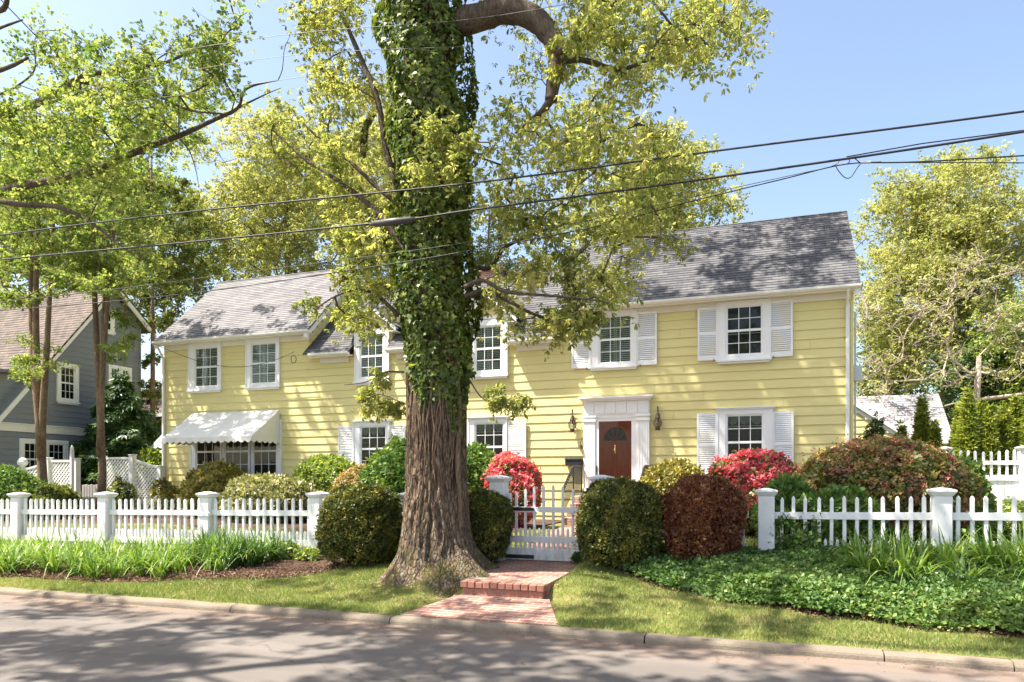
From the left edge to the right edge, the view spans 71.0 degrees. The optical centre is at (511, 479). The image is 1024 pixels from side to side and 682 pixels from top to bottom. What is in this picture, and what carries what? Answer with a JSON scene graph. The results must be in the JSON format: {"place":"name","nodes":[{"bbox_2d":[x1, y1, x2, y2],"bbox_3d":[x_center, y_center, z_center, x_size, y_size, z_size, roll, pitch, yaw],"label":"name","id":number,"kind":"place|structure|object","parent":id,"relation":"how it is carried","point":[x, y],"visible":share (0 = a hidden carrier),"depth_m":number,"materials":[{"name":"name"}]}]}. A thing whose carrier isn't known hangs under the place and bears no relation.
{"place":"outdoors","nodes":[
{"label":"outdoors","id":0,"kind":"place"},
{"bbox_2d":[63,1,581,70],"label":"overhead wire","id":1,"kind":"object","parent":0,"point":[334,29],"visible":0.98,"depth_m":9.28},
{"bbox_2d":[4,169,817,301],"bbox_3d":[-3.098,-3.022,9.637,13.705,0.408,0.007,0,0,20],"label":"service drop","id":2,"kind":"object","parent":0,"point":[438,246],"visible":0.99,"depth_m":8.79,"materials":[{"name":"black rubber"}]},
{"bbox_2d":[400,593,557,625],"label":"path","id":3,"kind":"structure","parent":0,"point":[510,610],"depth_m":8.16,"materials":[{"name":"brick"}]},
{"bbox_2d":[0,595,1023,681],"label":"road","id":4,"kind":"structure","parent":0,"point":[48,640],"depth_m":6.49,"materials":[{"name":"grey asphalt"}]},
{"bbox_2d":[0,587,1023,671],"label":"kerb","id":5,"kind":"structure","parent":4,"relation":"on","point":[931,659],"depth_m":7.27,"materials":[{"name":"concrete"}]},
{"bbox_2d":[0,522,1023,659],"bbox_3d":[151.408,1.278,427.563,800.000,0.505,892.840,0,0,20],"label":"lawn","id":6,"kind":"structure","parent":0,"point":[549,526],"depth_m":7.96,"materials":[{"name":"plant"}]},
{"bbox_2d":[17,445,81,497],"bbox_3d":[-15.582,0.085,24.158,2.902,2.430,0.464,0,0,24],"label":"lattice fence","id":7,"kind":"object","parent":6,"relation":"on","point":[74,470],"visible":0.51,"depth_m":23.95,"materials":[{"name":"white paint"}]},
{"bbox_2d":[0,91,100,290],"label":"tree","id":8,"kind":"object","parent":6,"relation":"on","point":[21,272],"visible":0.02,"depth_m":38.86,"materials":[{"name":"green plant"}]},
{"bbox_2d":[0,114,127,482],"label":"slender tree","id":9,"kind":"object","parent":6,"relation":"on","point":[35,372],"visible":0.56,"depth_m":21.91,"materials":[{"name":"green plant"}]},
{"bbox_2d":[0,285,156,483],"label":"blue grey house","id":10,"kind":"structure","parent":6,"relation":"on","point":[71,396],"depth_m":28.33,"materials":[{"name":"wood"}]},
{"bbox_2d":[19,438,36,474],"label":"window","id":11,"kind":"structure","parent":10,"relation":"in","point":[27,447],"depth_m":26.59,"materials":[{"name":"white paint"}]},
{"bbox_2d":[46,440,68,480],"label":"window","id":12,"kind":"structure","parent":10,"relation":"in","point":[57,449],"depth_m":27.71,"materials":[{"name":"white paint"}]},
{"bbox_2d":[56,361,79,405],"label":"window","id":13,"kind":"structure","parent":10,"relation":"in","point":[67,379],"depth_m":28.08,"materials":[{"name":"white paint"}]},
{"bbox_2d":[82,484,96,509],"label":"wooden gate","id":14,"kind":"structure","parent":6,"relation":"on","point":[89,491],"depth_m":24.10,"materials":[{"name":"white paint"}]},
{"bbox_2d":[59,368,161,498],"bbox_3d":[-15.418,-1.428,28.413,4.781,5.885,4.638,0,0,20],"label":"hemlock tree","id":15,"kind":"object","parent":6,"relation":"on","point":[127,421],"visible":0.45,"depth_m":27.73,"materials":[{"name":"green plant"}]},
{"bbox_2d":[0,128,231,307],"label":"tree","id":16,"kind":"object","parent":6,"relation":"on","point":[165,171],"visible":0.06,"depth_m":40.22,"materials":[{"name":"green plant"}]},
{"bbox_2d":[106,454,163,509],"bbox_3d":[-13.447,0.205,25.342,2.871,2.190,0.220,0,0,20],"label":"lattice fence","id":17,"kind":"object","parent":6,"relation":"on","point":[133,462],"visible":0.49,"depth_m":25.24,"materials":[{"name":"white paint"}]},
{"bbox_2d":[124,445,161,509],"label":"laurel shrub","id":18,"kind":"object","parent":6,"relation":"on","point":[153,457],"visible":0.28,"depth_m":27.37,"materials":[{"name":"green plant"}]},
{"bbox_2d":[114,150,210,441],"bbox_3d":[-15.250,-6.730,31.517,3.796,16.038,6.589,0,0,-23],"label":"slender tree","id":19,"kind":"object","parent":6,"relation":"on","point":[150,395],"visible":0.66,"depth_m":30.89,"materials":[{"name":"green plant"}]},
{"bbox_2d":[0,491,329,557],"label":"picket fence","id":20,"kind":"object","parent":6,"relation":"on","point":[106,512],"visible":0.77,"depth_m":13.19,"materials":[{"name":"paint"}]},
{"bbox_2d":[107,168,223,340],"bbox_3d":[-16.767,-6.610,34.352,5.714,15.784,6.235,0,0,20],"label":"tree","id":21,"kind":"object","parent":6,"relation":"on","point":[185,272],"visible":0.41,"depth_m":33.98,"materials":[{"name":"green plant"}]},
{"bbox_2d":[0,551,353,581],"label":"mulch bed","id":22,"kind":"object","parent":6,"relation":"on","point":[323,561],"visible":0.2,"depth_m":10.95,"materials":[{"name":"brown soil"}]},
{"bbox_2d":[0,526,286,580],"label":"daylilies","id":23,"kind":"object","parent":22,"relation":"on","point":[157,559],"visible":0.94,"depth_m":11.19,"materials":[{"name":"green plant"}]},
{"bbox_2d":[0,0,288,260],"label":"maple tree","id":24,"kind":"object","parent":22,"relation":"on","point":[98,173],"visible":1,"depth_m":12.24,"materials":[{"name":"green plant"}]},
{"bbox_2d":[173,520,311,569],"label":"daylilies","id":25,"kind":"object","parent":22,"relation":"on","point":[254,553],"visible":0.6,"depth_m":11.34,"materials":[{"name":"green plant"}]},
{"bbox_2d":[275,539,301,559],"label":"plant","id":26,"kind":"object","parent":22,"relation":"on","point":[287,554],"visible":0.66,"depth_m":11.80,"materials":[{"name":"green plant"}]},
{"bbox_2d":[291,545,322,561],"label":"plant","id":27,"kind":"object","parent":22,"relation":"on","point":[313,556],"visible":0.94,"depth_m":11.53,"materials":[{"name":"green plant"}]},
{"bbox_2d":[312,479,403,567],"bbox_3d":[-2.344,0.672,11.014,1.455,1.396,1.373,0,0,20],"label":"yew shrub","id":28,"kind":"object","parent":22,"relation":"on","point":[357,523],"visible":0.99,"depth_m":10.61,"materials":[{"name":"green plant"}]},
{"bbox_2d":[170,200,282,307],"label":"tree","id":29,"kind":"object","parent":6,"relation":"on","point":[234,275],"visible":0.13,"depth_m":47.32,"materials":[{"name":"green plant"}]},
{"bbox_2d":[4,515,560,532],"bbox_3d":[-6.723,1.218,20.409,15.700,0.127,5.952,0,0,20],"label":"mulch bed","id":30,"kind":"object","parent":6,"relation":"on","point":[538,523],"visible":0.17,"depth_m":19.82,"materials":[{"name":"brown soil"}]},
{"bbox_2d":[0,463,46,519],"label":"rose shrub","id":31,"kind":"object","parent":30,"relation":"on","point":[15,479],"visible":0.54,"depth_m":20.91,"materials":[{"name":"green plant"}]},
{"bbox_2d":[27,482,82,519],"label":"rose shrub","id":32,"kind":"object","parent":30,"relation":"on","point":[55,491],"visible":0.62,"depth_m":21.04,"materials":[{"name":"green plant"}]},
{"bbox_2d":[106,475,137,509],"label":"rose shrub","id":33,"kind":"object","parent":30,"relation":"on","point":[122,488],"visible":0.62,"depth_m":24.67,"materials":[{"name":"green plant"}]},
{"bbox_2d":[43,67,218,509],"bbox_3d":[-12.555,-6.359,22.790,9.470,15.293,4.292,0,0,20],"label":"slender tree","id":34,"kind":"object","parent":30,"relation":"on","point":[133,270],"visible":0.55,"depth_m":22.41,"materials":[{"name":"green plant"}]},
{"bbox_2d":[147,476,182,509],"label":"sapling shrub","id":35,"kind":"object","parent":30,"relation":"on","point":[166,486],"visible":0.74,"depth_m":24.00,"materials":[{"name":"green plant"}]},
{"bbox_2d":[177,458,248,515],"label":"golden shrub","id":36,"kind":"object","parent":30,"relation":"on","point":[215,475],"visible":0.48,"depth_m":22.40,"materials":[{"name":"green plant"}]},
{"bbox_2d":[217,471,323,522],"bbox_3d":[-6.623,0.544,19.714,3.259,1.575,2.223,0,0,41],"label":"leucothoe shrub","id":37,"kind":"object","parent":30,"relation":"on","point":[267,486],"visible":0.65,"depth_m":19.06,"materials":[{"name":"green plant"}]},
{"bbox_2d":[292,453,355,492],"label":"euonymus shrub","id":38,"kind":"object","parent":30,"relation":"on","point":[321,471],"visible":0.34,"depth_m":20.97,"materials":[{"name":"green plant"}]},
{"bbox_2d":[328,461,366,492],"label":"tan azalea","id":39,"kind":"object","parent":30,"relation":"on","point":[350,475],"visible":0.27,"depth_m":18.64,"materials":[{"name":"beige plant"}]},
{"bbox_2d":[358,433,405,493],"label":"pieris shrub","id":40,"kind":"object","parent":30,"relation":"on","point":[386,465],"visible":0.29,"depth_m":17.32,"materials":[{"name":"green plant"}]},
{"bbox_2d":[467,441,494,492],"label":"pieris shrub","id":41,"kind":"object","parent":30,"relation":"on","point":[479,457],"visible":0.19,"depth_m":17.59,"materials":[{"name":"green plant"}]},
{"bbox_2d":[480,448,545,527],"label":"azalea shrub","id":42,"kind":"object","parent":30,"relation":"on","point":[524,472],"visible":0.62,"depth_m":17.21,"materials":[{"name":"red plant"}]},
{"bbox_2d":[163,83,402,283],"bbox_3d":[-13.020,-9.901,40.791,11.736,22.384,13.303,0,0,20],"label":"tree","id":43,"kind":"object","parent":6,"relation":"on","point":[287,248],"visible":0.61,"depth_m":38.42,"materials":[{"name":"green plant"}]},
{"bbox_2d":[300,75,485,282],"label":"tree","id":44,"kind":"object","parent":6,"relation":"on","point":[382,171],"visible":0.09,"depth_m":40.49,"materials":[{"name":"green plant"}]},
{"bbox_2d":[485,475,512,560],"bbox_3d":[-0.196,0.624,10.890,0.320,1.388,0.320,0,0,20],"label":"gate post","id":45,"kind":"object","parent":6,"relation":"on","point":[500,483],"visible":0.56,"depth_m":10.78,"materials":[{"name":"paint"}]},
{"bbox_2d":[506,485,581,560],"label":"garden gate","id":46,"kind":"structure","parent":45,"relation":"attached to","point":[542,553],"depth_m":10.61,"materials":[{"name":"paint"}]},
{"bbox_2d":[461,167,541,274],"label":"tree","id":47,"kind":"object","parent":6,"relation":"on","point":[485,257],"visible":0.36,"depth_m":45.02,"materials":[{"name":"green plant"}]},
{"bbox_2d":[461,580,546,598],"bbox_3d":[-0.111,1.380,8.824,1.090,0.240,0.129,0,0,20],"label":"brick step","id":48,"kind":"object","parent":6,"relation":"on","point":[505,589],"visible":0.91,"depth_m":8.78,"materials":[{"name":"red brick"}]},
{"bbox_2d":[151,211,861,519],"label":"yellow house","id":49,"kind":"structure","parent":6,"relation":"on","point":[742,336],"depth_m":20.50,"materials":[{"name":"paint"}]},
{"bbox_2d":[186,341,222,392],"bbox_3d":[-10.670,-3.890,24.932,1.470,1.740,0.180,0,0,20],"label":"window","id":50,"kind":"structure","parent":49,"relation":"in","point":[202,377],"depth_m":24.93,"materials":[{"name":"white paint"}]},
{"bbox_2d":[190,441,221,469],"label":"window","id":51,"kind":"structure","parent":49,"relation":"in","point":[204,452],"depth_m":24.97,"materials":[{"name":"white paint"}]},
{"bbox_2d":[161,410,279,445],"bbox_3d":[-9.680,-1.755,23.832,3.640,1.150,1.412,0,0,20],"label":"awning","id":52,"kind":"object","parent":49,"relation":"attached to","point":[242,426],"visible":1,"depth_m":23.65,"materials":[{"name":"white fabric"}]},
{"bbox_2d":[222,441,249,474],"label":"window","id":53,"kind":"structure","parent":49,"relation":"in","point":[237,452],"depth_m":24.49,"materials":[{"name":"white paint"}]},
{"bbox_2d":[244,337,280,390],"bbox_3d":[-8.374,-3.890,24.119,1.420,1.740,0.180,0,0,20],"label":"window","id":54,"kind":"structure","parent":49,"relation":"in","point":[264,376],"depth_m":24.12,"materials":[{"name":"white paint"}]},
{"bbox_2d":[250,419,282,474],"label":"window","id":55,"kind":"structure","parent":49,"relation":"in","point":[266,457],"depth_m":24.09,"materials":[{"name":"white paint"}]},
{"bbox_2d":[351,419,391,464],"bbox_3d":[-4.443,-0.970,22.727,1.430,1.820,0.180,0,0,20],"label":"window","id":56,"kind":"structure","parent":49,"relation":"in","point":[367,435],"depth_m":22.79,"materials":[{"name":"white paint"}]},
{"bbox_2d":[353,328,389,385],"bbox_3d":[-4.436,-3.880,22.703,1.290,1.760,0.180,0,0,20],"label":"window","id":57,"kind":"structure","parent":49,"relation":"in","point":[364,358],"depth_m":22.74,"materials":[{"name":"white paint"}]},
{"bbox_2d":[467,416,509,454],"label":"window","id":58,"kind":"structure","parent":49,"relation":"in","point":[489,433],"depth_m":21.40,"materials":[{"name":"white paint"}]},
{"bbox_2d":[469,318,507,379],"bbox_3d":[-0.703,-3.880,21.381,1.270,1.760,0.180,0,0,20],"label":"window","id":59,"kind":"structure","parent":49,"relation":"in","point":[490,359],"depth_m":21.36,"materials":[{"name":"white paint"}]},
{"bbox_2d":[589,309,636,370],"bbox_3d":[2.838,-3.910,20.148,1.370,1.660,0.180,0,0,20],"label":"window","id":60,"kind":"structure","parent":49,"relation":"in","point":[618,344],"depth_m":20.13,"materials":[{"name":"white paint"}]},
{"bbox_2d":[596,421,630,478],"bbox_3d":[2.858,-0.590,20.137,0.995,2.100,0.169,0,0,20],"label":"door","id":61,"kind":"structure","parent":49,"relation":"in","point":[614,436],"depth_m":20.13,"materials":[{"name":"brown wood"}]},
{"bbox_2d":[716,298,771,363],"bbox_3d":[6.124,-3.910,18.985,1.400,1.660,0.180,0,0,20],"label":"window","id":62,"kind":"structure","parent":49,"relation":"in","point":[752,347],"depth_m":18.99,"materials":[{"name":"white paint"}]},
{"bbox_2d":[714,406,775,458],"bbox_3d":[6.152,-0.990,18.975,1.530,1.860,0.180,0,0,20],"label":"window","id":63,"kind":"structure","parent":49,"relation":"in","point":[745,433],"depth_m":19.00,"materials":[{"name":"white paint"}]},
{"bbox_2d":[854,311,861,438],"bbox_3d":[8.829,-1.650,18.356,0.210,5.300,0.300,0,0,20],"label":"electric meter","id":64,"kind":"object","parent":49,"relation":"attached to","point":[858,373],"visible":0.72,"depth_m":18.35,"materials":[{"name":"grey metal"}]},
{"bbox_2d":[4,522,1011,547],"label":"grass","id":65,"kind":"structure","parent":6,"relation":"on","point":[753,539],"depth_m":17.16,"materials":[{"name":"green plant"}]},
{"bbox_2d":[244,0,775,597],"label":"oak tree","id":66,"kind":"object","parent":6,"relation":"on","point":[428,110],"visible":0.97,"depth_m":9.45,"materials":[{"name":"green plant"}]},
{"bbox_2d":[0,161,880,310],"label":"service drop","id":67,"kind":"object","parent":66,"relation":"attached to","point":[462,251],"visible":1,"depth_m":8.68,"materials":[{"name":"black rubber"}]},
{"bbox_2d":[0,558,1023,637],"bbox_3d":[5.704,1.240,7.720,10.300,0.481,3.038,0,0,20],"label":"mulch bed","id":68,"kind":"object","parent":6,"relation":"on","point":[855,615],"visible":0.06,"depth_m":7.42,"materials":[{"name":"brown wood"}]},
{"bbox_2d":[571,476,664,568],"bbox_3d":[1.433,0.586,9.686,1.346,1.298,1.285,0,0,20],"label":"yew shrub","id":69,"kind":"object","parent":68,"relation":"on","point":[617,518],"visible":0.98,"depth_m":9.24,"materials":[{"name":"green plant"}]},
{"bbox_2d":[656,470,751,559],"bbox_3d":[2.505,0.547,9.466,1.281,1.355,1.214,0,0,20],"label":"barberry shrub","id":70,"kind":"object","parent":68,"relation":"on","point":[704,514],"visible":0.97,"depth_m":9.07,"materials":[{"name":"red plant"}]},
{"bbox_2d":[756,493,838,550],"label":"vine shrub","id":71,"kind":"object","parent":68,"relation":"on","point":[806,536],"visible":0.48,"depth_m":9.45,"materials":[{"name":"green plant"}]},
{"bbox_2d":[802,513,1023,586],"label":"daylilies","id":72,"kind":"object","parent":68,"relation":"on","point":[902,553],"visible":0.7,"depth_m":8.14,"materials":[{"name":"green plant"}]},
{"bbox_2d":[564,496,580,525],"bbox_3d":[2.595,0.881,19.190,1.980,0.838,2.010,0,0,20],"label":"brick stoop","id":73,"kind":"object","parent":6,"relation":"on","point":[567,518],"visible":0.13,"depth_m":18.84,"materials":[{"name":"red brick"}]},
{"bbox_2d":[563,465,582,495],"bbox_3d":[1.652,0.353,19.434,0.046,1.493,1.978,0,0,20],"label":"iron railing","id":74,"kind":"object","parent":73,"relation":"on","point":[574,470],"visible":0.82,"depth_m":19.69,"materials":[{"name":"metal"}]},
{"bbox_2d":[547,110,753,253],"bbox_3d":[6.990,-8.568,36.747,10.308,19.700,9.596,0,0,20],"label":"tree","id":75,"kind":"object","parent":6,"relation":"on","point":[680,222],"visible":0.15,"depth_m":34.88,"materials":[{"name":"green plant"}]},
{"bbox_2d":[749,472,814,542],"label":"garden shrub","id":76,"kind":"object","parent":6,"relation":"on","point":[787,487],"visible":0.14,"depth_m":11.03,"materials":[{"name":"green plant"}]},
{"bbox_2d":[570,538,1023,632],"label":"ground cover","id":77,"kind":"object","parent":6,"relation":"on","point":[813,578],"visible":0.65,"depth_m":7.78,"materials":[{"name":"green plant"}]},
{"bbox_2d":[807,480,894,545],"bbox_3d":[4.891,0.601,10.727,1.381,1.253,1.263,0,0,-13],"label":"garden shrub","id":78,"kind":"object","parent":6,"relation":"on","point":[837,493],"visible":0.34,"depth_m":10.33,"materials":[{"name":"green plant"}]},
{"bbox_2d":[868,411,885,437],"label":"juniper","id":79,"kind":"object","parent":6,"relation":"on","point":[881,431],"visible":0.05,"depth_m":21.49,"materials":[{"name":"green plant"}]},
{"bbox_2d":[755,487,1023,551],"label":"picket fence","id":80,"kind":"object","parent":6,"relation":"on","point":[941,514],"visible":0.52,"depth_m":9.06,"materials":[{"name":"paint"}]},
{"bbox_2d":[790,431,990,541],"bbox_3d":[6.019,0.194,11.880,3.168,2.042,2.675,0,0,20],"label":"azalea shrub","id":81,"kind":"object","parent":6,"relation":"on","point":[890,469],"visible":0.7,"depth_m":10.98,"materials":[{"name":"green plant"}]},
{"bbox_2d":[856,311,933,396],"bbox_3d":[20.591,-4.194,39.386,5.379,10.986,6.161,0,0,-10],"label":"tree","id":82,"kind":"object","parent":6,"relation":"on","point":[894,389],"visible":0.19,"depth_m":38.55,"materials":[{"name":"green plant"}]},
{"bbox_2d":[856,394,950,446],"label":"garage","id":83,"kind":"structure","parent":6,"relation":"on","point":[898,408],"depth_m":26.60,"materials":[{"name":"grey"}]},
{"bbox_2d":[911,393,932,441],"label":"arborvitae","id":84,"kind":"object","parent":6,"relation":"on","point":[921,418],"visible":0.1,"depth_m":19.32,"materials":[{"name":"green plant"}]},
{"bbox_2d":[924,419,943,446],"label":"arborvitae","id":85,"kind":"object","parent":6,"relation":"on","point":[934,433],"visible":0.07,"depth_m":18.89,"materials":[{"name":"green plant"}]},
{"bbox_2d":[849,139,1023,445],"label":"tree","id":86,"kind":"object","parent":6,"relation":"on","point":[938,229],"visible":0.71,"depth_m":31.84,"materials":[{"name":"green plant"}]},
{"bbox_2d":[854,237,1023,407],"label":"dogwood tree","id":87,"kind":"object","parent":6,"relation":"on","point":[978,372],"visible":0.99,"depth_m":26.73,"materials":[{"name":"green plant"}]},
{"bbox_2d":[948,400,961,454],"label":"arborvitae","id":88,"kind":"object","parent":6,"relation":"on","point":[954,426],"visible":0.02,"depth_m":19.05,"materials":[{"name":"green plant"}]},
{"bbox_2d":[950,384,982,466],"bbox_3d":[11.386,-0.510,17.942,1.056,3.788,1.041,0,0,20],"label":"arborvitae","id":89,"kind":"object","parent":6,"relation":"on","point":[966,437],"visible":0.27,"depth_m":17.83,"materials":[{"name":"green plant"}]},
{"bbox_2d":[918,319,1023,446],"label":"tree","id":90,"kind":"object","parent":6,"relation":"on","point":[985,391],"visible":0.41,"depth_m":29.39,"materials":[{"name":"green plant"}]},
{"bbox_2d":[939,445,1023,500],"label":"picket fence","id":91,"kind":"object","parent":6,"relation":"on","point":[1005,486],"visible":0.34,"depth_m":15.76,"materials":[{"name":"paint"}]},
{"bbox_2d":[956,282,1023,422],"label":"tree","id":92,"kind":"object","parent":6,"relation":"on","point":[997,348],"visible":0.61,"depth_m":28.23,"materials":[{"name":"green plant"}]},
{"bbox_2d":[978,403,1004,474],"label":"arborvitae","id":93,"kind":"object","parent":6,"relation":"on","point":[989,436],"visible":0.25,"depth_m":17.66,"materials":[{"name":"green plant"}]},
{"bbox_2d":[994,401,1016,474],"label":"arborvitae","id":94,"kind":"object","parent":6,"relation":"on","point":[1007,440],"visible":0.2,"depth_m":17.72,"materials":[{"name":"green plant"}]},
{"bbox_2d":[993,496,1023,539],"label":"boxwood","id":95,"kind":"object","parent":6,"relation":"on","point":[1007,505],"visible":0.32,"depth_m":13.89,"materials":[{"name":"green plant"}]},
{"bbox_2d":[1008,394,1023,443],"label":"arborvitae","id":96,"kind":"object","parent":6,"relation":"on","point":[1017,407],"visible":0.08,"depth_m":18.09,"materials":[{"name":"green plant"}]},
{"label":"mulch bed","id":97,"kind":"structure","parent":6,"relation":"on","visible":0},
{"bbox_2d":[468,486,515,562],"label":"yew shrub","id":98,"kind":"object","parent":97,"relation":"on","point":[491,512],"visible":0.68,"depth_m":10.20,"materials":[{"name":"green plant"}]},
{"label":"mulch bed","id":99,"kind":"structure","parent":6,"relation":"on","visible":0},
{"bbox_2d":[638,457,705,495],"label":"lime shrub","id":100,"kind":"object","parent":99,"relation":"on","point":[663,475],"visible":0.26,"depth_m":16.57,"materials":[{"name":"yellow plant"}]},
{"bbox_2d":[705,447,798,536],"bbox_3d":[4.963,0.277,14.787,2.534,1.932,2.011,0,0,20],"label":"azalea shrub","id":101,"kind":"object","parent":99,"relation":"on","point":[750,471],"visible":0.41,"depth_m":14.29,"materials":[{"name":"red plant"}]},
{"bbox_2d":[925,453,996,541],"bbox_3d":[8.379,0.397,13.553,1.440,1.897,1.612,0,0,20],"label":"hydrangea shrub","id":102,"kind":"object","parent":99,"relation":"on","point":[981,472],"visible":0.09,"depth_m":13.10,"materials":[{"name":"green plant"}]},
{"bbox_2d":[0,110,1023,235],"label":"utility cable","id":103,"kind":"object","parent":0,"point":[870,131],"visible":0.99,"depth_m":8.00,"materials":[{"name":"black rubber"}]},
{"bbox_2d":[0,130,1023,260],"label":"utility cable","id":104,"kind":"object","parent":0,"point":[994,135],"visible":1,"depth_m":7.73,"materials":[{"name":"black rubber"}]},
{"bbox_2d":[369,216,416,226],"bbox_3d":[-1.452,-3.139,8.736,0.645,0.092,0.089,0,0,20],"label":"splice case","id":105,"kind":"object","parent":104,"relation":"attached to","point":[393,221],"visible":1,"depth_m":8.70,"materials":[{"name":"plastic"}]},
{"bbox_2d":[0,0,1023,658],"label":"sky","id":106,"kind":"structure","parent":0,"point":[832,67],"materials":[{"name":"blue"}]},
{"bbox_2d":[464,526,581,596],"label":"path","id":107,"kind":"structure","parent":0,"point":[547,572],"depth_m":9.74,"materials":[{"name":"brick"}]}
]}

